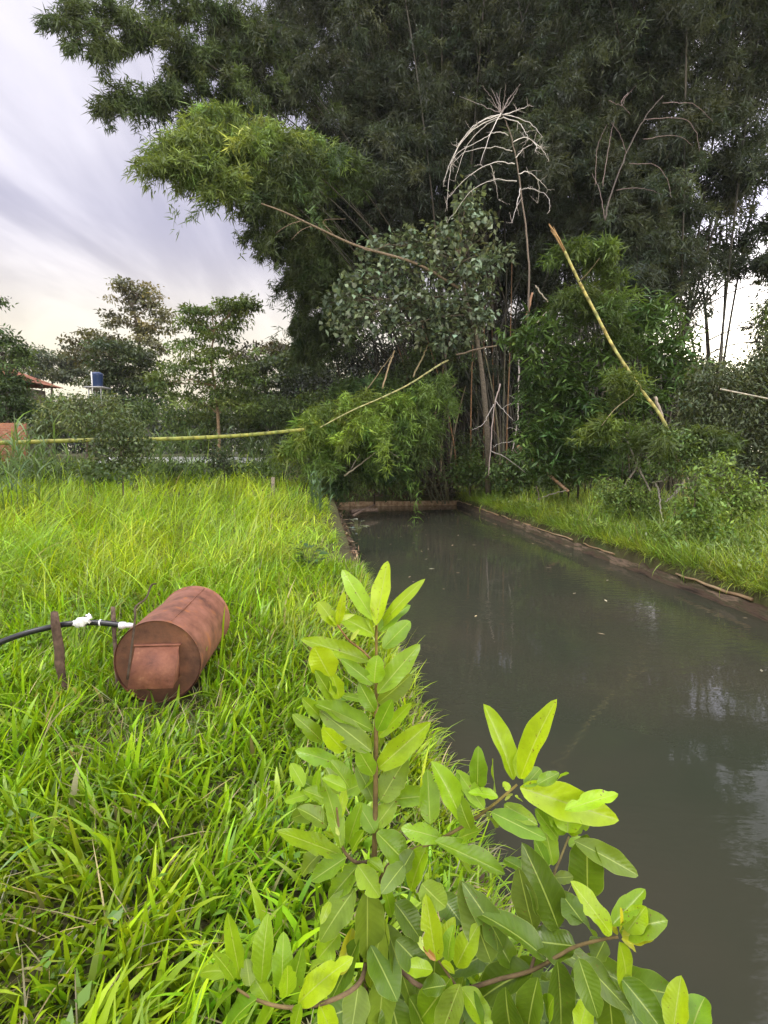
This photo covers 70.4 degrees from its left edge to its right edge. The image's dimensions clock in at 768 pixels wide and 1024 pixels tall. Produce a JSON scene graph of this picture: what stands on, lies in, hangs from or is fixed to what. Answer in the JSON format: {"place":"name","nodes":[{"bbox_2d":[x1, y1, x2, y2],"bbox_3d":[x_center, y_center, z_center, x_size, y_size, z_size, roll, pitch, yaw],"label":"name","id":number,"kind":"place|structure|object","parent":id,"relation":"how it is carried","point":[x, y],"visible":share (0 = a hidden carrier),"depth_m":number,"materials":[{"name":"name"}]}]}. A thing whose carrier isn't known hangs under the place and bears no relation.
{"place":"outdoors","nodes":[
{"label":"outdoors","id":0,"kind":"place"},
{"bbox_2d":[2,366,62,456],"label":"house","id":1,"kind":"structure","parent":0,"point":[47,385],"depth_m":27.83,"materials":[{"name":"paint"}]},
{"bbox_2d":[93,425,196,492],"bbox_3d":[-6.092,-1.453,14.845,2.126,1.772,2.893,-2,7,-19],"label":"cane grass","id":2,"kind":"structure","parent":0,"point":[159,451],"depth_m":14.86,"materials":[{"name":"green plant"}]},
{"bbox_2d":[98,457,261,463],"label":"path","id":3,"kind":"structure","parent":0,"point":[189,458],"depth_m":24.88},
{"bbox_2d":[0,451,767,1023],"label":"ground","id":4,"kind":"structure","parent":0,"point":[758,597],"depth_m":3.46,"materials":[{"name":"green plant"}]},
{"bbox_2d":[0,423,27,463],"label":"brick wall","id":5,"kind":"structure","parent":4,"relation":"on","point":[5,427],"depth_m":19.48,"materials":[{"name":"orange brick"}]},
{"bbox_2d":[0,296,46,423],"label":"tree","id":6,"kind":"object","parent":4,"relation":"on","point":[14,401],"visible":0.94,"depth_m":19.84,"materials":[{"name":"green plant"}]},
{"bbox_2d":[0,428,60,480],"bbox_3d":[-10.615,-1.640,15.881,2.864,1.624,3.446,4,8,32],"label":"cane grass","id":7,"kind":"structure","parent":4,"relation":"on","point":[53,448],"depth_m":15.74,"materials":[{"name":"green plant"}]},
{"bbox_2d":[0,454,76,484],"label":"weed patch","id":8,"kind":"object","parent":4,"relation":"on","point":[49,473],"visible":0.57,"depth_m":13.99,"materials":[{"name":"green plant"}]},
{"bbox_2d":[0,409,87,515],"bbox_3d":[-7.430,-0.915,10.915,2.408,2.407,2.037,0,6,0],"label":"cane grass","id":9,"kind":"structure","parent":4,"relation":"on","point":[12,442],"depth_m":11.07,"materials":[{"name":"green plant"}]},
{"bbox_2d":[0,343,92,453],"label":"tree","id":10,"kind":"object","parent":4,"relation":"on","point":[68,372],"visible":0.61,"depth_m":51.31,"materials":[{"name":"green plant"}]},
{"bbox_2d":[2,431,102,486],"bbox_3d":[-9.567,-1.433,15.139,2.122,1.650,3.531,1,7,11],"label":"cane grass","id":11,"kind":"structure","parent":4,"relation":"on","point":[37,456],"depth_m":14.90,"materials":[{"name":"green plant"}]},
{"bbox_2d":[15,385,100,450],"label":"hedge bush","id":12,"kind":"object","parent":4,"relation":"on","point":[72,435],"visible":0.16,"depth_m":21.85,"materials":[{"name":"green plant"}]},
{"bbox_2d":[50,611,68,695],"bbox_3d":[-2.095,0.979,3.523,0.111,0.680,0.068,5,8,40],"label":"wooden stake","id":13,"kind":"object","parent":4,"relation":"on","point":[59,653],"visible":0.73,"depth_m":3.50,"materials":[{"name":"brown wood"}]},
{"bbox_2d":[0,619,132,645],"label":"water hose","id":14,"kind":"object","parent":13,"relation":"attached to","point":[100,622],"visible":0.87,"depth_m":3.54,"materials":[{"name":"black plastic"}]},
{"bbox_2d":[72,613,92,627],"bbox_3d":[-1.956,0.700,3.518,0.119,0.100,0.072,1,7,11],"label":"rag","id":15,"kind":"object","parent":14,"relation":"attached to","point":[80,622],"visible":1,"depth_m":3.50,"materials":[{"name":"white fabric"}]},
{"bbox_2d":[48,455,120,481],"bbox_3d":[-8.380,-1.212,15.493,2.396,0.797,2.062,0,6,0],"label":"weed patch","id":16,"kind":"object","parent":4,"relation":"on","point":[65,465],"visible":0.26,"depth_m":15.01,"materials":[{"name":"green plant"}]},
{"bbox_2d":[13,389,157,474],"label":"mound shrub","id":17,"kind":"object","parent":4,"relation":"on","point":[85,405],"visible":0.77,"depth_m":16.77,"materials":[{"name":"green plant"}]},
{"bbox_2d":[55,327,136,453],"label":"tree","id":18,"kind":"object","parent":4,"relation":"on","point":[91,334],"visible":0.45,"depth_m":39.78,"materials":[{"name":"green plant"}]},
{"bbox_2d":[84,372,110,456],"bbox_3d":[-14.231,-4.806,27.194,0.900,4.296,0.900,0,6,0],"label":"water tank","id":19,"kind":"object","parent":4,"relation":"on","point":[96,380],"visible":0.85,"depth_m":26.78,"materials":[{"name":"blue plastic"}]},
{"bbox_2d":[71,450,133,497],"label":"cane grass","id":20,"kind":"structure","parent":4,"relation":"on","point":[90,455],"depth_m":13.72,"materials":[{"name":"green plant"}]},
{"bbox_2d":[66,457,147,487],"bbox_3d":[-5.544,-0.816,10.963,1.807,0.608,1.791,0,6,0],"label":"weed patch","id":21,"kind":"object","parent":4,"relation":"on","point":[128,476],"visible":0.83,"depth_m":10.47,"materials":[{"name":"green plant"}]},
{"bbox_2d":[111,606,119,697],"bbox_3d":[-1.765,0.970,3.582,0.031,0.683,0.145,-4,7,-29],"label":"wooden stake","id":22,"kind":"object","parent":4,"relation":"on","point":[113,618],"visible":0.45,"depth_m":3.58,"materials":[{"name":"brown wood"}]},
{"bbox_2d":[71,409,165,518],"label":"dark shrub","id":23,"kind":"object","parent":4,"relation":"on","point":[119,440],"visible":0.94,"depth_m":11.15,"materials":[{"name":"green plant"}]},
{"bbox_2d":[70,332,175,451],"bbox_3d":[-15.691,-7.076,33.259,6.485,7.495,4.231,0,6,0],"label":"tree","id":24,"kind":"object","parent":4,"relation":"on","point":[118,374],"visible":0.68,"depth_m":32.41,"materials":[{"name":"green plant"}]},
{"bbox_2d":[87,389,167,450],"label":"hedge bush","id":25,"kind":"object","parent":4,"relation":"on","point":[143,415],"visible":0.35,"depth_m":23.84,"materials":[{"name":"green plant"}]},
{"bbox_2d":[93,274,186,450],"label":"tree","id":26,"kind":"object","parent":4,"relation":"on","point":[140,327],"visible":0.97,"depth_m":41.73,"materials":[{"name":"green plant"}]},
{"bbox_2d":[0,428,304,444],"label":"bamboo pole","id":27,"kind":"object","parent":4,"relation":"on","point":[72,440],"visible":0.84,"depth_m":12.08,"materials":[{"name":"yellow wood"}]},
{"bbox_2d":[123,456,191,479],"bbox_3d":[-6.859,-1.327,16.980,2.556,0.851,2.185,0,6,0],"label":"weed patch","id":28,"kind":"object","parent":4,"relation":"on","point":[158,469],"visible":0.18,"depth_m":16.52,"materials":[{"name":"green plant"}]},
{"bbox_2d":[114,586,229,702],"bbox_3d":[-1.468,0.912,3.835,0.544,0.546,1.040,0,6,-4],"label":"rusty drum","id":29,"kind":"object","parent":4,"relation":"on","point":[177,632],"visible":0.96,"depth_m":3.48,"materials":[{"name":"metal"}]},
{"bbox_2d":[0,431,358,620],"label":"tall grass","id":30,"kind":"structure","parent":4,"relation":"on","point":[41,543],"depth_m":9.22,"materials":[{"name":"green plant"}]},
{"bbox_2d":[149,459,221,484],"bbox_3d":[-5.732,-1.163,16.045,2.624,0.830,2.037,0,6,0],"label":"weed patch","id":31,"kind":"object","parent":4,"relation":"on","point":[182,464],"visible":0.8,"depth_m":15.47,"materials":[{"name":"green plant"}]},
{"bbox_2d":[152,400,230,456],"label":"hedge bush","id":32,"kind":"object","parent":4,"relation":"on","point":[177,422],"visible":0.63,"depth_m":25.78,"materials":[{"name":"green plant"}]},
{"bbox_2d":[165,421,230,464],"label":"cane grass","id":33,"kind":"structure","parent":4,"relation":"on","point":[194,443],"depth_m":17.94,"materials":[{"name":"green plant"}]},
{"bbox_2d":[135,291,269,459],"bbox_3d":[-7.808,-5.891,23.960,5.852,7.578,3.282,0,6,0],"label":"slender tree","id":34,"kind":"object","parent":4,"relation":"on","point":[221,399],"visible":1,"depth_m":23.79,"materials":[{"name":"green plant"}]},
{"bbox_2d":[196,443,245,481],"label":"dark shrub","id":35,"kind":"object","parent":4,"relation":"on","point":[224,460],"visible":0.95,"depth_m":14.45,"materials":[{"name":"green plant"}]},
{"bbox_2d":[213,392,286,456],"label":"hedge bush","id":36,"kind":"object","parent":4,"relation":"on","point":[261,425],"visible":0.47,"depth_m":26.75,"materials":[{"name":"green plant"}]},
{"bbox_2d":[224,337,290,454],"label":"tree","id":37,"kind":"object","parent":4,"relation":"on","point":[278,347],"visible":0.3,"depth_m":43.23,"materials":[{"name":"green plant"}]},
{"bbox_2d":[221,457,297,482],"bbox_3d":[-3.407,-1.233,15.502,2.160,0.800,2.042,0,6,0],"label":"weed patch","id":38,"kind":"object","parent":4,"relation":"on","point":[273,471],"visible":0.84,"depth_m":15.00,"materials":[{"name":"green plant"}]},
{"bbox_2d":[217,425,306,475],"bbox_3d":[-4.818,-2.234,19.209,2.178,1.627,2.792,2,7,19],"label":"cane grass","id":39,"kind":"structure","parent":4,"relation":"on","point":[250,445],"depth_m":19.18,"materials":[{"name":"green plant"}]},
{"bbox_2d":[219,344,346,439],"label":"tree","id":40,"kind":"object","parent":4,"relation":"on","point":[266,363],"visible":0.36,"depth_m":33.39,"materials":[{"name":"green plant"}]},
{"bbox_2d":[255,384,332,451],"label":"hedge bush","id":41,"kind":"object","parent":4,"relation":"on","point":[281,415],"visible":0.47,"depth_m":24.73,"materials":[{"name":"green plant"}]},
{"bbox_2d":[253,364,358,467],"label":"thicket","id":42,"kind":"object","parent":4,"relation":"on","point":[292,391],"visible":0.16,"depth_m":31.38,"materials":[{"name":"green plant"}]},
{"bbox_2d":[292,543,328,571],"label":"broadleaf weed","id":43,"kind":"object","parent":4,"relation":"on","point":[311,558],"visible":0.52,"depth_m":7.15,"materials":[{"name":"green plant"}]},
{"bbox_2d":[306,469,334,513],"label":"cane grass","id":44,"kind":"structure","parent":4,"relation":"on","point":[317,489],"depth_m":12.57,"materials":[{"name":"green plant"}]},
{"bbox_2d":[30,0,655,494],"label":"bamboo clump","id":45,"kind":"object","parent":4,"relation":"on","point":[250,154],"visible":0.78,"depth_m":20.10,"materials":[{"name":"green plant"}]},
{"bbox_2d":[472,384,512,475],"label":"dead branch","id":46,"kind":"object","parent":45,"relation":"hanging from","point":[492,422],"visible":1,"depth_m":15.69,"materials":[{"name":"grey wood"}]},
{"bbox_2d":[443,86,551,326],"bbox_3d":[3.134,-8.159,14.573,3.217,6.670,1.781,0,6,0],"label":"dead bamboo","id":47,"kind":"object","parent":45,"relation":"attached to","point":[491,132],"visible":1,"depth_m":14.49,"materials":[{"name":"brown wood"}]},
{"bbox_2d":[456,285,547,355],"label":"dead branch","id":48,"kind":"object","parent":45,"relation":"attached to","point":[525,319],"visible":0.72,"depth_m":16.39,"materials":[{"name":"brown wood"}]},
{"bbox_2d":[305,323,408,464],"bbox_3d":[-1.769,-7.840,35.744,9.136,9.979,5.992,0,6,0],"label":"tree","id":49,"kind":"object","parent":4,"relation":"on","point":[356,370],"visible":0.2,"depth_m":35.30,"materials":[{"name":"green plant"}]},
{"bbox_2d":[282,425,449,503],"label":"corner bush","id":50,"kind":"object","parent":4,"relation":"on","point":[432,447],"visible":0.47,"depth_m":16.52,"materials":[{"name":"green plant"}]},
{"bbox_2d":[344,442,397,476],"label":"dead branch","id":51,"kind":"object","parent":50,"relation":"on","point":[353,469],"visible":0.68,"depth_m":15.69,"materials":[{"name":"brown wood"}]},
{"bbox_2d":[265,366,467,522],"bbox_3d":[-0.106,-2.008,16.567,5.189,5.109,5.859,2,7,19],"label":"bamboo clump","id":52,"kind":"object","parent":4,"relation":"on","point":[406,417],"visible":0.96,"depth_m":15.74,"materials":[{"name":"green plant"}]},
{"bbox_2d":[320,359,448,427],"bbox_3d":[0.260,-3.493,15.639,4.592,2.230,0.442,-5,8,-36],"label":"bamboo pole","id":53,"kind":"object","parent":52,"relation":"attached to","point":[433,368],"visible":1,"depth_m":15.42,"materials":[{"name":"yellow wood"}]},
{"bbox_2d":[366,345,455,391],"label":"dead branch","id":54,"kind":"object","parent":52,"relation":"attached to","point":[392,355],"visible":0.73,"depth_m":17.34,"materials":[{"name":"brown wood"}]},
{"bbox_2d":[329,365,406,465],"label":"thicket","id":55,"kind":"object","parent":4,"relation":"on","point":[381,371],"visible":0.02,"depth_m":27.68,"materials":[{"name":"green plant"}]},
{"bbox_2d":[261,174,520,495],"bbox_3d":[0.366,-5.264,17.002,7.846,10.143,2.405,-1,6,-7],"label":"broadleaf tree","id":56,"kind":"object","parent":4,"relation":"on","point":[464,270],"visible":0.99,"depth_m":16.87,"materials":[{"name":"green plant"}]},
{"bbox_2d":[336,500,458,506],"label":"pond wall","id":57,"kind":"structure","parent":4,"relation":"on","point":[389,503],"depth_m":19.05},
{"bbox_2d":[41,342,766,456],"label":"wood","id":58,"kind":"object","parent":4,"relation":"on","point":[153,429],"visible":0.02,"depth_m":62.87,"materials":[{"name":"green plant"}]},
{"bbox_2d":[378,462,458,501],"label":"undergrowth bush","id":59,"kind":"object","parent":4,"relation":"on","point":[437,488],"visible":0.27,"depth_m":19.15,"materials":[{"name":"green plant"}]},
{"bbox_2d":[362,284,489,380],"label":"tree","id":60,"kind":"object","parent":4,"relation":"on","point":[412,333],"depth_m":37.22,"materials":[{"name":"green plant"}]},
{"bbox_2d":[336,505,517,954],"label":"pond wall","id":61,"kind":"structure","parent":4,"relation":"on","point":[351,544],"depth_m":8.66,"materials":[{"name":"stone"}]},
{"bbox_2d":[347,518,368,535],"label":"broadleaf weed","id":62,"kind":"object","parent":61,"relation":"on","point":[356,529],"visible":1,"depth_m":10.19,"materials":[{"name":"green plant"}]},
{"bbox_2d":[387,341,484,497],"bbox_3d":[1.791,-3.075,18.518,3.702,5.425,1.989,0,6,0],"label":"slender tree","id":63,"kind":"object","parent":4,"relation":"on","point":[415,362],"visible":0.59,"depth_m":18.36,"materials":[{"name":"green plant"}]},
{"bbox_2d":[200,561,711,1023],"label":"broadleaf shrub","id":64,"kind":"object","parent":4,"relation":"on","point":[413,977],"visible":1,"depth_m":1.02,"materials":[{"name":"green plant"}]},
{"bbox_2d":[424,385,497,449],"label":"thicket","id":65,"kind":"object","parent":4,"relation":"on","point":[471,424],"depth_m":27.64,"materials":[{"name":"green plant"}]},
{"bbox_2d":[432,441,515,497],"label":"undergrowth bush","id":66,"kind":"object","parent":4,"relation":"on","point":[472,471],"visible":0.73,"depth_m":18.12,"materials":[{"name":"green plant"}]},
{"bbox_2d":[261,0,694,467],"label":"bamboo clump","id":67,"kind":"object","parent":4,"relation":"on","point":[300,22],"visible":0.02,"depth_m":27.22,"materials":[{"name":"green plant"}]},
{"bbox_2d":[464,367,550,467],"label":"thicket","id":68,"kind":"object","parent":4,"relation":"on","point":[490,424],"visible":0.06,"depth_m":26.98,"materials":[{"name":"green plant"}]},
{"bbox_2d":[469,298,558,438],"bbox_3d":[8.759,-8.954,37.003,9.464,11.476,6.331,-2,7,-13],"label":"tree","id":69,"kind":"object","parent":4,"relation":"on","point":[517,322],"visible":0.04,"depth_m":36.21,"materials":[{"name":"green plant"}]},
{"bbox_2d":[478,444,573,498],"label":"undergrowth bush","id":70,"kind":"object","parent":4,"relation":"on","point":[509,470],"visible":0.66,"depth_m":16.85,"materials":[{"name":"green plant"}]},
{"bbox_2d":[490,450,565,501],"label":"dead branch","id":71,"kind":"object","parent":4,"relation":"on","point":[527,474],"visible":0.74,"depth_m":14.95,"materials":[{"name":"brown wood"}]},
{"bbox_2d":[517,445,568,492],"bbox_3d":[4.255,-1.178,14.610,1.514,1.249,0.123,5,8,39],"label":"dead pole","id":72,"kind":"object","parent":4,"relation":"on","point":[555,480],"visible":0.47,"depth_m":14.37,"materials":[{"name":"brown wood"}]},
{"bbox_2d":[493,300,616,498],"bbox_3d":[4.447,-2.738,14.708,3.316,5.587,2.859,0,6,0],"label":"mango bush","id":73,"kind":"object","parent":4,"relation":"on","point":[543,334],"visible":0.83,"depth_m":13.93,"materials":[{"name":"green plant"}]},
{"bbox_2d":[494,360,531,450],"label":"dead branch","id":74,"kind":"object","parent":73,"relation":"hanging from","point":[518,408],"visible":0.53,"depth_m":15.19,"materials":[{"name":"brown wood"}]},
{"bbox_2d":[511,371,618,463],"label":"thicket","id":75,"kind":"object","parent":4,"relation":"on","point":[586,386],"visible":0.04,"depth_m":25.49,"materials":[{"name":"green plant"}]},
{"bbox_2d":[525,424,627,502],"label":"undergrowth bush","id":76,"kind":"object","parent":4,"relation":"on","point":[545,483],"visible":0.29,"depth_m":15.36,"materials":[{"name":"green plant"}]},
{"bbox_2d":[510,372,661,502],"bbox_3d":[5.256,-1.792,14.160,3.983,3.830,1.724,0,6,0],"label":"mango bush","id":77,"kind":"object","parent":4,"relation":"on","point":[598,452],"visible":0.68,"depth_m":14.08,"materials":[{"name":"green plant"}]},
{"bbox_2d":[537,277,664,417],"bbox_3d":[13.255,-8.707,34.084,9.097,11.991,5.789,0,6,0],"label":"tree","id":78,"kind":"object","parent":4,"relation":"on","point":[592,329],"visible":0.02,"depth_m":33.35,"materials":[{"name":"green plant"}]},
{"bbox_2d":[455,478,767,602],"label":"bank grass","id":79,"kind":"structure","parent":4,"relation":"on","point":[737,567],"depth_m":9.76,"materials":[{"name":"green plant"}]},
{"bbox_2d":[652,471,691,521],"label":"dead branch","id":80,"kind":"object","parent":79,"relation":"on","point":[687,478],"visible":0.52,"depth_m":10.58,"materials":[{"name":"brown wood"}]},
{"bbox_2d":[457,500,767,621],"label":"pond wall","id":81,"kind":"structure","parent":4,"relation":"on","point":[744,605],"depth_m":8.09,"materials":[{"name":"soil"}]},
{"bbox_2d":[549,224,691,513],"bbox_3d":[4.994,-3.112,11.601,3.282,6.807,1.431,3,7,24],"label":"leaning bamboo","id":82,"kind":"object","parent":4,"relation":"on","point":[645,395],"visible":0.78,"depth_m":11.86,"materials":[{"name":"yellow wood"}]},
{"bbox_2d":[584,472,672,521],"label":"shrub","id":83,"kind":"object","parent":4,"relation":"on","point":[634,500],"visible":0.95,"depth_m":11.13,"materials":[{"name":"green plant"}]},
{"bbox_2d":[622,396,663,492],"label":"dead branch","id":84,"kind":"object","parent":83,"relation":"on","point":[657,405],"visible":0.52,"depth_m":11.50,"materials":[{"name":"brown wood"}]},
{"bbox_2d":[491,0,767,495],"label":"bamboo clump","id":85,"kind":"object","parent":4,"relation":"on","point":[666,252],"visible":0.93,"depth_m":17.34,"materials":[{"name":"green plant"}]},
{"bbox_2d":[592,88,710,220],"bbox_3d":[7.713,-10.235,15.676,3.436,3.806,0.932,0,6,0],"label":"dead bamboo","id":86,"kind":"object","parent":85,"relation":"attached to","point":[644,119],"visible":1,"depth_m":15.49,"materials":[{"name":"brown wood"}]},
{"bbox_2d":[566,285,714,496],"bbox_3d":[6.484,-2.754,13.714,3.553,5.854,2.453,-3,7,-23],"label":"mango bush","id":87,"kind":"object","parent":4,"relation":"on","point":[669,345],"visible":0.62,"depth_m":13.43,"materials":[{"name":"green plant"}]},
{"bbox_2d":[534,228,749,505],"bbox_3d":[5.305,-3.165,12.106,3.382,7.024,5.033,0,6,0],"label":"bamboo clump","id":88,"kind":"object","parent":4,"relation":"on","point":[621,384],"visible":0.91,"depth_m":12.59,"materials":[{"name":"green plant"}]},
{"bbox_2d":[606,364,689,469],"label":"thicket","id":89,"kind":"object","parent":4,"relation":"on","point":[664,409],"visible":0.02,"depth_m":23.94,"materials":[{"name":"green plant"}]},
{"bbox_2d":[637,426,712,515],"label":"shrub","id":90,"kind":"object","parent":4,"relation":"on","point":[680,465],"visible":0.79,"depth_m":10.34,"materials":[{"name":"green plant"}]},
{"bbox_2d":[623,348,733,469],"bbox_3d":[17.938,-5.738,32.853,8.745,9.220,5.718,0,6,0],"label":"tree","id":91,"kind":"object","parent":4,"relation":"on","point":[684,378],"visible":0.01,"depth_m":32.57,"materials":[{"name":"green plant"}]},
{"bbox_2d":[653,458,744,549],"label":"shrub","id":92,"kind":"object","parent":4,"relation":"on","point":[702,504],"visible":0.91,"depth_m":8.53,"materials":[{"name":"green plant"}]},
{"bbox_2d":[660,219,767,475],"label":"tree","id":93,"kind":"object","parent":4,"relation":"on","point":[745,327],"visible":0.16,"depth_m":23.95,"materials":[{"name":"green plant"}]},
{"bbox_2d":[666,331,767,508],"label":"dark bush","id":94,"kind":"object","parent":4,"relation":"on","point":[712,408],"visible":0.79,"depth_m":12.30,"materials":[{"name":"green plant"}]},
{"bbox_2d":[666,366,767,473],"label":"thicket","id":95,"kind":"object","parent":4,"relation":"on","point":[725,407],"visible":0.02,"depth_m":20.43,"materials":[{"name":"green plant"}]},
{"bbox_2d":[696,448,767,528],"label":"shrub","id":96,"kind":"object","parent":4,"relation":"on","point":[735,497],"visible":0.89,"depth_m":9.52,"materials":[{"name":"green plant"}]},
{"bbox_2d":[739,292,767,371],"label":"tree","id":97,"kind":"object","parent":4,"relation":"on","point":[754,337],"visible":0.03,"depth_m":26.43,"materials":[{"name":"green plant"}]},
{"bbox_2d":[748,291,767,333],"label":"bright tree","id":98,"kind":"object","parent":4,"relation":"on","point":[760,320],"visible":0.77,"depth_m":22.12,"materials":[{"name":"green plant"}]},
{"bbox_2d":[0,0,767,450],"label":"sky","id":99,"kind":"structure","parent":0,"point":[68,224],"materials":[{"name":"white"}]},
{"bbox_2d":[338,505,767,1023],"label":"water","id":100,"kind":"structure","parent":0,"point":[657,690],"depth_m":4.12,"materials":[{"name":"grey liquid"}]},
{"bbox_2d":[350,508,377,513],"bbox_3d":[-0.571,-0.031,15.797,0.872,0.154,0.136,-3,7,-28],"label":"fallen log","id":101,"kind":"object","parent":100,"relation":"on","point":[352,511],"visible":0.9,"depth_m":15.77,"materials":[{"name":"brown wood"}]},
{"bbox_2d":[335,483,762,671],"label":"leaf litter","id":102,"kind":"object","parent":100,"relation":"on","point":[761,670],"visible":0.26,"depth_m":12.90,"materials":[{"name":"brown plant"}]},
{"bbox_2d":[720,388,767,398],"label":"dead stick","id":103,"kind":"object","parent":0,"point":[743,393],"visible":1,"depth_m":10.79,"materials":[{"name":"brown wood"}]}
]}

